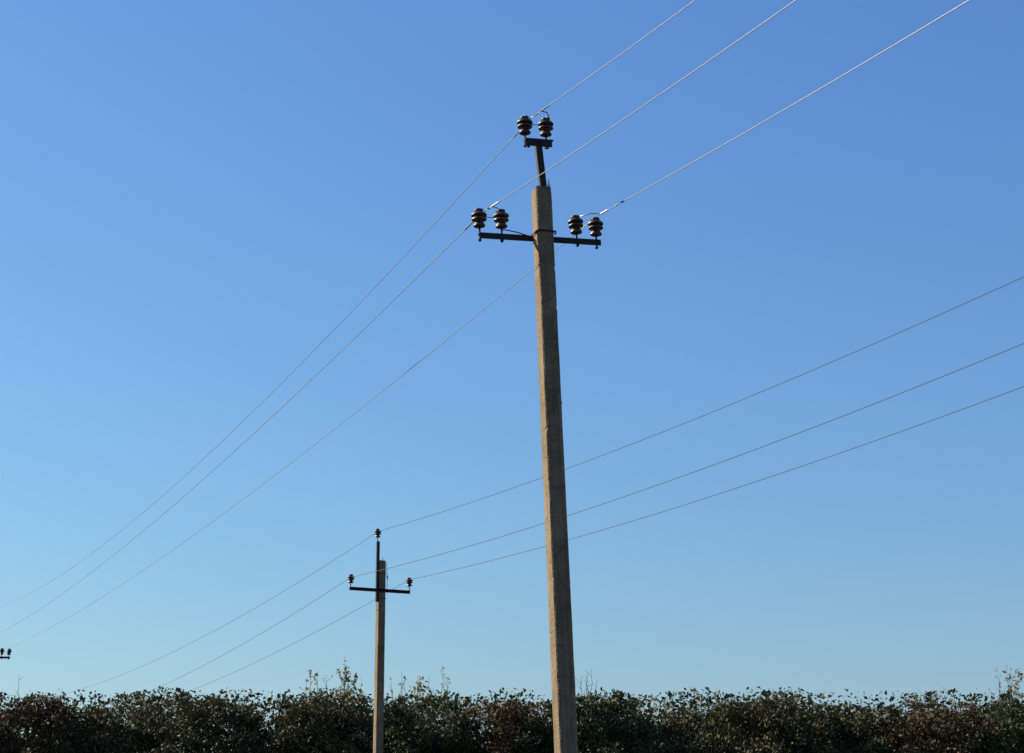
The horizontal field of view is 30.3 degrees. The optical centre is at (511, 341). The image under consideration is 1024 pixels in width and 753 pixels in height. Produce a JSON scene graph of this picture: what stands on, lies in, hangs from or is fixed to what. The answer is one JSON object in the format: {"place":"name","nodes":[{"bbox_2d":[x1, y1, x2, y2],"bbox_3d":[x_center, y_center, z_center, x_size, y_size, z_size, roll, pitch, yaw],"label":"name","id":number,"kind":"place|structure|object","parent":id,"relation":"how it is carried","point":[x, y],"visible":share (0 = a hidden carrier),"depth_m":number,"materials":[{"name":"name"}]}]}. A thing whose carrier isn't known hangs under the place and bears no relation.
{"place":"outdoors","nodes":[
{"label":"outdoors","id":0,"kind":"place"},
{"bbox_2d":[0,0,1023,752],"label":"sky","id":1,"kind":"structure","parent":0,"point":[195,195],"materials":[{"name":"blue"}]},
{"bbox_3d":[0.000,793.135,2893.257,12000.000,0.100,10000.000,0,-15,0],"label":"ground","id":2,"kind":"structure","parent":0,"visible":0},
{"bbox_2d":[0,648,11,659],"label":"utility pole","id":3,"kind":"object","parent":2,"relation":"on","point":[2,650],"visible":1,"depth_m":63.68,"materials":[{"name":"paint"}]},
{"bbox_2d":[0,687,121,752],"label":"tree","id":4,"kind":"object","parent":2,"relation":"on","point":[11,741],"visible":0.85,"depth_m":52.57,"materials":[{"name":"green plant"}]},
{"bbox_2d":[32,700,181,752],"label":"tree","id":5,"kind":"object","parent":2,"relation":"on","point":[103,715],"visible":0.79,"depth_m":53.00,"materials":[{"name":"green plant"}]},
{"bbox_2d":[112,689,276,752],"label":"tree","id":6,"kind":"object","parent":2,"relation":"on","point":[188,723],"visible":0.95,"depth_m":52.47,"materials":[{"name":"green plant"}]},
{"bbox_2d":[243,657,405,752],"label":"tree","id":7,"kind":"object","parent":2,"relation":"on","point":[307,736],"visible":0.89,"depth_m":52.48,"materials":[{"name":"green plant"}]},
{"bbox_2d":[347,529,412,752],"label":"utility pole","id":8,"kind":"object","parent":2,"relation":"on","point":[379,590],"visible":1,"depth_m":45.62,"materials":[{"name":"concrete"}]},
{"bbox_2d":[58,276,1023,695],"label":"power line wire","id":9,"kind":"object","parent":8,"relation":"attached to","point":[620,448],"visible":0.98,"depth_m":34.33,"materials":[{"name":"grey metal"}]},
{"bbox_2d":[76,343,1023,716],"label":"power line wire","id":10,"kind":"object","parent":8,"relation":"attached to","point":[656,485],"visible":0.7,"depth_m":32.93,"materials":[{"name":"grey metal"}]},
{"bbox_2d":[137,386,1023,709],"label":"power line wire","id":11,"kind":"object","parent":8,"relation":"attached to","point":[647,516],"visible":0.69,"depth_m":35.11,"materials":[{"name":"grey metal"}]},
{"bbox_2d":[348,666,497,752],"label":"tree","id":12,"kind":"object","parent":2,"relation":"on","point":[401,717],"visible":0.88,"depth_m":52.60,"materials":[{"name":"green plant"}]},
{"bbox_2d":[427,696,593,752],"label":"tree","id":13,"kind":"object","parent":2,"relation":"on","point":[503,721],"visible":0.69,"depth_m":53.02,"materials":[{"name":"green plant"}]},
{"bbox_2d":[0,686,1023,752],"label":"wood","id":14,"kind":"object","parent":2,"relation":"on","point":[667,706],"visible":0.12,"depth_m":73.96,"materials":[{"name":"green plant"}]},
{"bbox_2d":[471,114,602,752],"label":"utility pole","id":15,"kind":"object","parent":2,"relation":"on","point":[542,238],"visible":1,"depth_m":20.42,"materials":[{"name":"concrete"}]},
{"bbox_2d":[1,0,695,606],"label":"power line wire","id":16,"kind":"object","parent":15,"relation":"attached to","point":[403,256],"visible":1,"depth_m":23.70,"materials":[{"name":"silver metal"}]},
{"bbox_2d":[0,0,795,632],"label":"power line wire","id":17,"kind":"object","parent":15,"relation":"attached to","point":[458,236],"visible":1,"depth_m":20.92,"materials":[{"name":"silver metal"}]},
{"bbox_2d":[5,0,969,649],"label":"power line wire","id":18,"kind":"object","parent":15,"relation":"attached to","point":[581,228],"visible":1,"depth_m":20.88,"materials":[{"name":"silver metal"}]},
{"bbox_2d":[502,669,677,752],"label":"tree","id":19,"kind":"object","parent":2,"relation":"on","point":[599,726],"visible":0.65,"depth_m":52.45,"materials":[{"name":"green plant"}]},
{"bbox_2d":[606,705,753,752],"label":"tree","id":20,"kind":"object","parent":2,"relation":"on","point":[683,731],"visible":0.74,"depth_m":53.44,"materials":[{"name":"green plant"}]},
{"bbox_2d":[695,693,860,752],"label":"tree","id":21,"kind":"object","parent":2,"relation":"on","point":[766,731],"visible":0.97,"depth_m":52.60,"materials":[{"name":"green plant"}]},
{"bbox_2d":[777,702,934,752],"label":"tree","id":22,"kind":"object","parent":2,"relation":"on","point":[849,724],"visible":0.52,"depth_m":52.98,"materials":[{"name":"green plant"}]},
{"bbox_2d":[854,689,1023,752],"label":"tree","id":23,"kind":"object","parent":2,"relation":"on","point":[953,729],"visible":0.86,"depth_m":52.25,"materials":[{"name":"green plant"}]},
{"bbox_2d":[928,664,1023,752],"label":"tree","id":24,"kind":"object","parent":2,"relation":"on","point":[1011,720],"visible":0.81,"depth_m":52.37,"materials":[{"name":"green plant"}]}
]}

